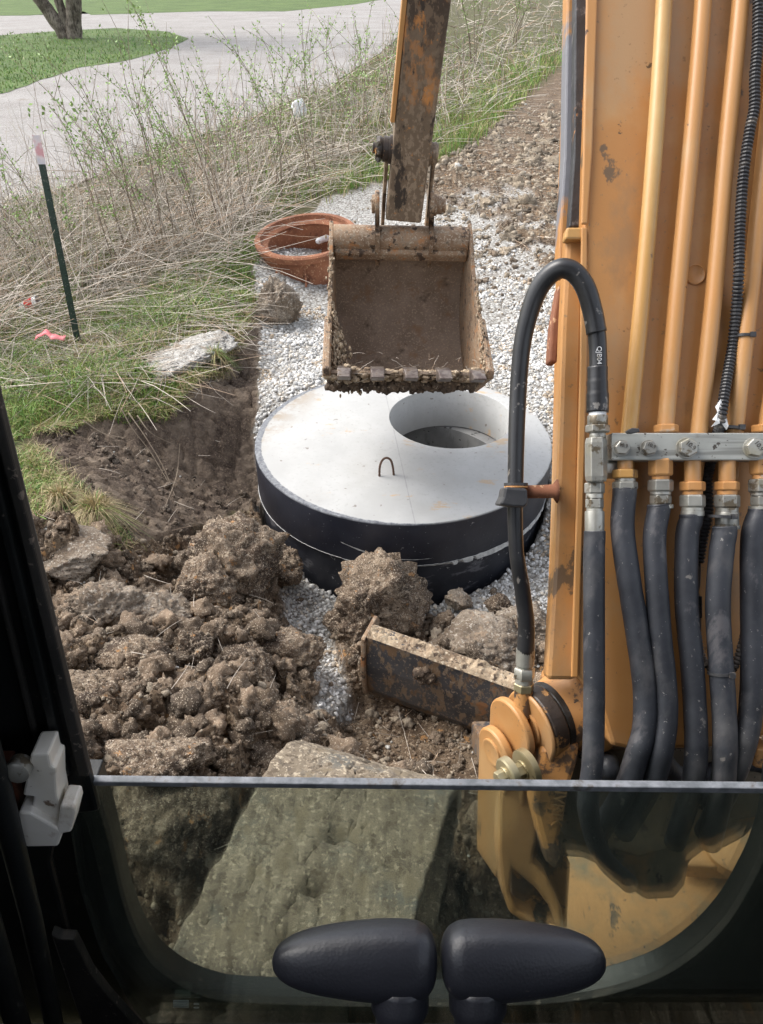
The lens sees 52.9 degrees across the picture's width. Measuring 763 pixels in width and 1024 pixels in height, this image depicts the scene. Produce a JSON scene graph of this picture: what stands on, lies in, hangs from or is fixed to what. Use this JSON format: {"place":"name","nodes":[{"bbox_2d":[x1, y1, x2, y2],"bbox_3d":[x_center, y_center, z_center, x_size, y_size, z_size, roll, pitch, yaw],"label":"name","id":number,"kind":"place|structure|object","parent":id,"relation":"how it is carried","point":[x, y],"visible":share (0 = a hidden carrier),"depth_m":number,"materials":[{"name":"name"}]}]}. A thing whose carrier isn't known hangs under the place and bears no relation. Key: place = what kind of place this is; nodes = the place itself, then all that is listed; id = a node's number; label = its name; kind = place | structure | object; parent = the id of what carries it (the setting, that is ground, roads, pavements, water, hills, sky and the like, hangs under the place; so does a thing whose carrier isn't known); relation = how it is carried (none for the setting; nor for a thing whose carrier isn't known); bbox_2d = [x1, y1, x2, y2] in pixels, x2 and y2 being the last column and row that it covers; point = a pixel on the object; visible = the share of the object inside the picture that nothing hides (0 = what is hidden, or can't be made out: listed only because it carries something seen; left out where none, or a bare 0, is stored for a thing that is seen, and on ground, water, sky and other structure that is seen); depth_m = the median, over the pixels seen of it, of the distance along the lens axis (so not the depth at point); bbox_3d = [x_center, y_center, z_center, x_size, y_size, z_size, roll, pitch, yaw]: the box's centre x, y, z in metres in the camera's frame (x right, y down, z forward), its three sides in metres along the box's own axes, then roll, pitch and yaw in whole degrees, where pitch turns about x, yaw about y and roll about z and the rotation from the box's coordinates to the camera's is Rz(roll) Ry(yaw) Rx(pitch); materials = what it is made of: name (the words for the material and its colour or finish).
{"place":"outdoors","nodes":[
{"label":"outdoors","id":0,"kind":"place"},
{"bbox_2d":[0,27,187,92],"bbox_3d":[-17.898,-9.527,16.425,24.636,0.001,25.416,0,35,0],"label":"lawn","id":1,"kind":"structure","parent":0,"point":[90,44],"depth_m":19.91,"materials":[{"name":"green plant"}]},
{"bbox_2d":[33,0,82,38],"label":"lawn tree","id":2,"kind":"object","parent":1,"relation":"on","point":[66,22],"visible":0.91,"depth_m":22.50,"materials":[{"name":"brown plant"}]},
{"bbox_2d":[0,226,261,548],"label":"grass","id":3,"kind":"structure","parent":0,"point":[21,422],"depth_m":4.00,"materials":[{"name":"green plant"}]},
{"bbox_2d":[0,0,375,15],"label":"lawn","id":4,"kind":"structure","parent":0,"point":[28,7],"depth_m":41.66,"materials":[{"name":"green plant"}]},
{"bbox_2d":[0,0,400,207],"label":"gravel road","id":5,"kind":"structure","parent":0,"point":[197,26],"depth_m":15.84,"materials":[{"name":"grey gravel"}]},
{"bbox_2d":[0,27,561,349],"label":"verge grass","id":6,"kind":"structure","parent":0,"point":[474,131],"depth_m":9.86,"materials":[{"name":"green plant"}]},
{"bbox_2d":[0,0,762,778],"bbox_3d":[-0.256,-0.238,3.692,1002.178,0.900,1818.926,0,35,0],"label":"ground","id":7,"kind":"structure","parent":0,"point":[216,448],"depth_m":3.91,"materials":[{"name":"soil"}]},
{"bbox_2d":[0,137,19,237],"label":"verge shrub","id":8,"kind":"object","parent":7,"relation":"on","point":[7,191],"visible":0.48,"depth_m":5.88,"materials":[{"name":"green plant"}]},
{"bbox_2d":[0,177,39,289],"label":"verge shrub","id":9,"kind":"object","parent":7,"relation":"on","point":[9,234],"visible":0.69,"depth_m":4.82,"materials":[{"name":"green plant"}]},
{"bbox_2d":[19,295,41,313],"bbox_3d":[-2.146,-1.272,4.690,0.133,0.107,0.091,0,35,0],"label":"paper cup","id":10,"kind":"object","parent":7,"relation":"on","point":[32,302],"visible":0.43,"depth_m":4.66,"materials":[{"name":"white paper"}]},
{"bbox_2d":[0,144,81,289],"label":"verge shrub","id":11,"kind":"object","parent":7,"relation":"on","point":[30,213],"visible":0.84,"depth_m":4.95,"materials":[{"name":"green plant"}]},
{"bbox_2d":[34,329,65,340],"bbox_3d":[-1.816,-0.969,4.203,0.161,0.045,0.067,0,35,0],"label":"plastic ribbon","id":12,"kind":"object","parent":7,"relation":"on","point":[50,334],"visible":1,"depth_m":4.20,"materials":[{"name":"pink plastic"}]},
{"bbox_2d":[32,135,81,344],"bbox_3d":[-1.692,-1.339,4.059,0.038,1.173,0.191,-4,36,-5],"label":"steel post","id":13,"kind":"object","parent":7,"relation":"on","point":[37,142],"visible":0.97,"depth_m":3.98,"materials":[{"name":"green metal"}]},
{"bbox_2d":[28,96,98,221],"bbox_3d":[-2.390,-2.635,5.920,0.425,1.016,0.263,-18,39,-23],"label":"leafy sprig","id":14,"kind":"object","parent":7,"relation":"on","point":[71,105],"visible":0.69,"depth_m":5.75,"materials":[{"name":"green plant"}]},
{"bbox_2d":[38,477,91,512],"bbox_3d":[-1.256,-0.046,3.004,0.323,0.180,0.315,0,35,0],"label":"grass tussock","id":15,"kind":"object","parent":7,"relation":"on","point":[62,494],"depth_m":2.98,"materials":[{"name":"beige plant"}]},
{"bbox_2d":[43,524,113,582],"bbox_3d":[-1.165,0.140,2.756,0.437,0.144,0.312,0,35,0],"label":"crust slab","id":16,"kind":"object","parent":7,"relation":"on","point":[79,558],"depth_m":2.65,"materials":[{"name":"stone"}]},
{"bbox_2d":[0,31,188,254],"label":"verge shrub","id":17,"kind":"object","parent":7,"relation":"on","point":[104,136],"visible":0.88,"depth_m":5.20,"materials":[{"name":"green plant"}]},
{"bbox_2d":[83,420,122,437],"bbox_3d":[-1.291,-0.385,3.569,0.196,0.084,0.006,5,36,7],"label":"root","id":18,"kind":"object","parent":7,"relation":"on","point":[98,430],"visible":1,"depth_m":3.58,"materials":[{"name":"beige plant"}]},
{"bbox_2d":[69,667,137,719],"bbox_3d":[-0.763,0.499,2.141,0.232,0.194,0.226,-27,44,-33],"label":"clay clod","id":19,"kind":"object","parent":7,"relation":"on","point":[88,684],"visible":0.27,"depth_m":2.05,"materials":[{"name":"brown soil"}]},
{"bbox_2d":[71,577,143,629],"bbox_3d":[-0.921,0.313,2.543,0.268,0.197,0.220,-17,39,-22],"label":"clay clod","id":20,"kind":"object","parent":7,"relation":"on","point":[108,602],"visible":0.59,"depth_m":2.48,"materials":[{"name":"brown soil"}]},
{"bbox_2d":[68,487,148,551],"bbox_3d":[-1.107,0.004,2.969,0.423,0.237,0.401,0,35,0],"label":"grass tussock","id":21,"kind":"object","parent":7,"relation":"on","point":[86,506],"depth_m":2.94,"materials":[{"name":"green plant"}]},
{"bbox_2d":[54,1,173,248],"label":"verge shrub","id":22,"kind":"object","parent":7,"relation":"on","point":[133,127],"visible":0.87,"depth_m":5.29,"materials":[{"name":"green plant"}]},
{"bbox_2d":[51,61,177,269],"bbox_3d":[-1.818,-2.303,5.137,0.547,1.288,0.773,21,41,27],"label":"verge shrub","id":23,"kind":"object","parent":7,"relation":"on","point":[85,174],"visible":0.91,"depth_m":5.10,"materials":[{"name":"green plant"}]},
{"bbox_2d":[93,633,170,669],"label":"clay clod","id":24,"kind":"object","parent":7,"relation":"on","point":[127,645],"visible":0.48,"depth_m":2.28,"materials":[{"name":"brown soil"}]},
{"bbox_2d":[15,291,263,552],"bbox_3d":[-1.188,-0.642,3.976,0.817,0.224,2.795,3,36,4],"label":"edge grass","id":25,"kind":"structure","parent":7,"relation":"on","point":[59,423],"depth_m":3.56,"materials":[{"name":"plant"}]},
{"bbox_2d":[121,408,167,480],"bbox_3d":[-1.112,-0.320,3.631,0.025,0.261,0.367,-29,44,-34],"label":"root","id":26,"kind":"object","parent":7,"relation":"on","point":[140,439],"visible":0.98,"depth_m":3.66,"materials":[{"name":"brown plant"}]},
{"bbox_2d":[128,413,176,498],"bbox_3d":[-1.059,-0.270,3.582,0.031,0.265,0.435,-24,42,-30],"label":"root","id":27,"kind":"object","parent":7,"relation":"on","point":[151,446],"visible":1,"depth_m":3.62,"materials":[{"name":"brown plant"}]},
{"bbox_2d":[137,415,175,445],"bbox_3d":[-1.072,-0.373,3.664,0.158,0.193,0.065,-8,36,-11],"label":"root","id":28,"kind":"object","parent":7,"relation":"on","point":[149,431],"visible":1,"depth_m":3.62,"materials":[{"name":"beige plant"}]},
{"bbox_2d":[105,736,217,775],"bbox_3d":[-0.538,0.615,1.871,0.270,0.136,0.181,0,35,0],"label":"clay clod","id":29,"kind":"object","parent":7,"relation":"on","point":[179,756],"visible":0.75,"depth_m":1.83,"materials":[{"name":"brown soil"}]},
{"bbox_2d":[136,588,192,621],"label":"clay clod","id":30,"kind":"object","parent":7,"relation":"on","point":[154,604],"visible":0.31,"depth_m":2.57,"materials":[{"name":"brown soil"}]},
{"bbox_2d":[92,0,237,236],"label":"verge shrub","id":31,"kind":"object","parent":7,"relation":"on","point":[164,63],"visible":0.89,"depth_m":5.70,"materials":[{"name":"green plant"}]},
{"bbox_2d":[124,43,205,244],"bbox_3d":[-1.516,-2.572,5.449,0.477,1.347,0.910,-9,36,-12],"label":"verge shrub","id":32,"kind":"object","parent":7,"relation":"on","point":[164,136],"visible":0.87,"depth_m":5.43,"materials":[{"name":"green plant"}]},
{"bbox_2d":[166,446,179,503],"bbox_3d":[-0.967,-0.163,3.571,0.011,0.083,0.477,-3,36,-4],"label":"root","id":33,"kind":"object","parent":7,"relation":"on","point":[175,478],"visible":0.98,"depth_m":3.61,"materials":[{"name":"brown plant"}]},
{"bbox_2d":[145,330,238,381],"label":"rock","id":34,"kind":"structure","parent":7,"relation":"on","point":[228,342],"depth_m":4.12,"materials":[{"name":"grey stone"}]},
{"bbox_2d":[172,629,213,667],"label":"clay clod","id":35,"kind":"object","parent":7,"relation":"on","point":[198,645],"visible":0.52,"depth_m":2.35,"materials":[{"name":"brown soil"}]},
{"bbox_2d":[173,550,242,606],"bbox_3d":[-0.658,0.268,2.826,0.245,0.206,0.281,-20,40,-26],"label":"clay clod","id":36,"kind":"object","parent":7,"relation":"on","point":[203,575],"visible":0.67,"depth_m":2.76,"materials":[{"name":"brown soil"}]},
{"bbox_2d":[203,343,237,378],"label":"grass tussock","id":37,"kind":"object","parent":7,"relation":"on","point":[220,354],"depth_m":4.13,"materials":[{"name":"green plant"}]},
{"bbox_2d":[188,27,263,228],"bbox_3d":[-1.252,-3.066,6.170,0.600,1.448,1.038,0,35,0],"label":"verge shrub","id":38,"kind":"object","parent":7,"relation":"on","point":[228,120],"visible":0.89,"depth_m":6.19,"materials":[{"name":"green plant"}]},
{"bbox_2d":[178,510,290,598],"bbox_3d":[-0.614,0.208,3.011,0.440,0.385,0.349,11,37,16],"label":"clay clod","id":39,"kind":"object","parent":7,"relation":"on","point":[249,552],"visible":0.5,"depth_m":2.90,"materials":[{"name":"brown soil"}]},
{"bbox_2d":[211,641,274,681],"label":"clay clod","id":40,"kind":"object","parent":7,"relation":"on","point":[260,659],"visible":0.46,"depth_m":2.41,"materials":[{"name":"brown soil"}]},
{"bbox_2d":[227,20,305,201],"bbox_3d":[-1.002,-3.458,6.737,0.495,1.463,0.920,-23,42,-29],"label":"verge shrub","id":41,"kind":"object","parent":7,"relation":"on","point":[281,103],"visible":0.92,"depth_m":6.64,"materials":[{"name":"green plant"}]},
{"bbox_2d":[205,11,342,189],"bbox_3d":[-1.016,-3.768,7.099,1.328,1.488,0.737,-24,42,-30],"label":"verge shrub","id":42,"kind":"object","parent":7,"relation":"on","point":[304,69],"visible":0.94,"depth_m":7.08,"materials":[{"name":"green plant"}]},
{"bbox_2d":[256,275,302,324],"bbox_3d":[-0.690,-1.332,4.979,0.325,0.381,0.247,-19,40,-25],"label":"soil block","id":43,"kind":"object","parent":7,"relation":"on","point":[274,288],"depth_m":4.89,"materials":[{"name":"soil"}]},
{"bbox_2d":[0,73,560,778],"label":"loose straw","id":44,"kind":"object","parent":7,"relation":"on","point":[110,345],"visible":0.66,"depth_m":4.25,"materials":[{"name":"beige plant"}]},
{"bbox_2d":[0,0,562,386],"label":"dead weeds","id":45,"kind":"object","parent":7,"relation":"on","point":[17,262],"visible":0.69,"depth_m":6.41,"materials":[{"name":"plant"}]},
{"bbox_2d":[273,544,303,587],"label":"clay clod","id":46,"kind":"object","parent":7,"relation":"on","point":[290,572],"visible":0.4,"depth_m":3.18,"materials":[{"name":"brown soil"}]},
{"bbox_2d":[270,698,315,749],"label":"clay clod","id":47,"kind":"object","parent":7,"relation":"on","point":[292,703],"visible":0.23,"depth_m":2.19,"materials":[{"name":"brown soil"}]},
{"bbox_2d":[261,627,326,676],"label":"clay clod","id":48,"kind":"object","parent":7,"relation":"on","point":[302,650],"visible":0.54,"depth_m":2.58,"materials":[{"name":"brown soil"}]},
{"bbox_2d":[31,100,560,778],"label":"soil crumbs","id":49,"kind":"object","parent":7,"relation":"on","point":[195,706],"visible":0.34,"depth_m":2.47,"materials":[{"name":"brown soil"}]},
{"bbox_2d":[291,98,306,121],"bbox_3d":[-1.141,-5.512,10.512,0.246,0.307,0.117,0,35,0],"label":"litter scrap","id":50,"kind":"object","parent":7,"relation":"on","point":[299,105],"visible":0.48,"depth_m":10.47,"materials":[{"name":"white plastic"}]},
{"bbox_2d":[254,213,353,286],"bbox_3d":[-0.537,-1.942,5.752,0.921,0.427,0.912,0,35,0],"label":"manhole frame","id":51,"kind":"object","parent":7,"relation":"on","point":[313,268],"visible":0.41,"depth_m":5.77,"materials":[{"name":"metal"}]},
{"bbox_2d":[315,235,328,243],"bbox_3d":[-0.406,-2.128,5.941,0.229,0.076,0.060,-15,38,-20],"label":"plastic scrap","id":52,"kind":"object","parent":51,"relation":"in","point":[322,239],"visible":0.46,"depth_m":5.91,"materials":[{"name":"white plastic"}]},
{"bbox_2d":[305,0,381,166],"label":"verge shrub","id":53,"kind":"object","parent":7,"relation":"on","point":[359,64],"visible":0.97,"depth_m":7.96,"materials":[{"name":"green plant"}]},
{"bbox_2d":[321,608,367,646],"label":"clay clod","id":54,"kind":"object","parent":7,"relation":"on","point":[349,632],"visible":0.27,"depth_m":2.92,"materials":[{"name":"brown soil"}]},
{"bbox_2d":[309,1,379,152],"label":"verge shrub","id":55,"kind":"object","parent":7,"relation":"on","point":[366,76],"visible":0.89,"depth_m":8.70,"materials":[{"name":"green plant"}]},
{"bbox_2d":[360,0,398,136],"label":"verge shrub","id":56,"kind":"object","parent":7,"relation":"on","point":[382,59],"visible":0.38,"depth_m":9.46,"materials":[{"name":"green plant"}]},
{"bbox_2d":[0,0,762,1023],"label":"excavator","id":57,"kind":"object","parent":7,"relation":"on","point":[586,846],"visible":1,"depth_m":0.95,"materials":[{"name":"orange paint"}]},
{"bbox_2d":[334,547,433,636],"bbox_3d":[0.014,0.337,3.010,0.390,0.523,0.375,0,35,0],"label":"clay clod","id":58,"kind":"object","parent":7,"relation":"on","point":[390,591],"visible":0.78,"depth_m":2.88,"materials":[{"name":"brown soil"}]},
{"bbox_2d":[255,384,551,604],"bbox_3d":[0.100,0.179,3.973,1.385,1.494,1.385,0,35,0],"label":"concrete manhole","id":59,"kind":"object","parent":7,"relation":"on","point":[420,479],"visible":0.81,"depth_m":3.35,"materials":[{"name":"grey concrete"}]},
{"bbox_2d":[253,214,555,720],"bbox_3d":[0.555,-0.878,4.700,2.927,0.578,5.340,0,35,0],"label":"crushed stone","id":60,"kind":"object","parent":7,"relation":"on","point":[537,366],"visible":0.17,"depth_m":4.23,"materials":[{"name":"gravel"}]},
{"bbox_2d":[444,587,472,610],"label":"clay clod","id":61,"kind":"object","parent":7,"relation":"on","point":[459,598],"visible":0.98,"depth_m":3.14,"materials":[{"name":"brown soil"}]},
{"bbox_2d":[428,609,517,672],"bbox_3d":[0.352,0.495,2.857,0.392,0.166,0.304,0,35,0],"label":"clay clod","id":62,"kind":"object","parent":7,"relation":"on","point":[494,634],"visible":0.5,"depth_m":2.81,"materials":[{"name":"brown soil"}]},
{"bbox_2d":[461,0,494,65],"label":"verge shrub","id":63,"kind":"object","parent":7,"relation":"on","point":[465,16],"visible":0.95,"depth_m":16.14,"materials":[{"name":"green plant"}]},
{"bbox_2d":[484,592,512,613],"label":"clay clod","id":64,"kind":"object","parent":7,"relation":"on","point":[496,602],"visible":0.62,"depth_m":3.04,"materials":[{"name":"brown soil"}]},
{"bbox_2d":[495,601,546,643],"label":"clay clod","id":65,"kind":"object","parent":7,"relation":"on","point":[540,615],"visible":0.28,"depth_m":2.89,"materials":[{"name":"brown soil"}]},
{"bbox_2d":[508,0,540,45],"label":"verge shrub","id":66,"kind":"object","parent":7,"relation":"on","point":[519,9],"visible":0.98,"depth_m":20.40,"materials":[{"name":"green plant"}]}
]}

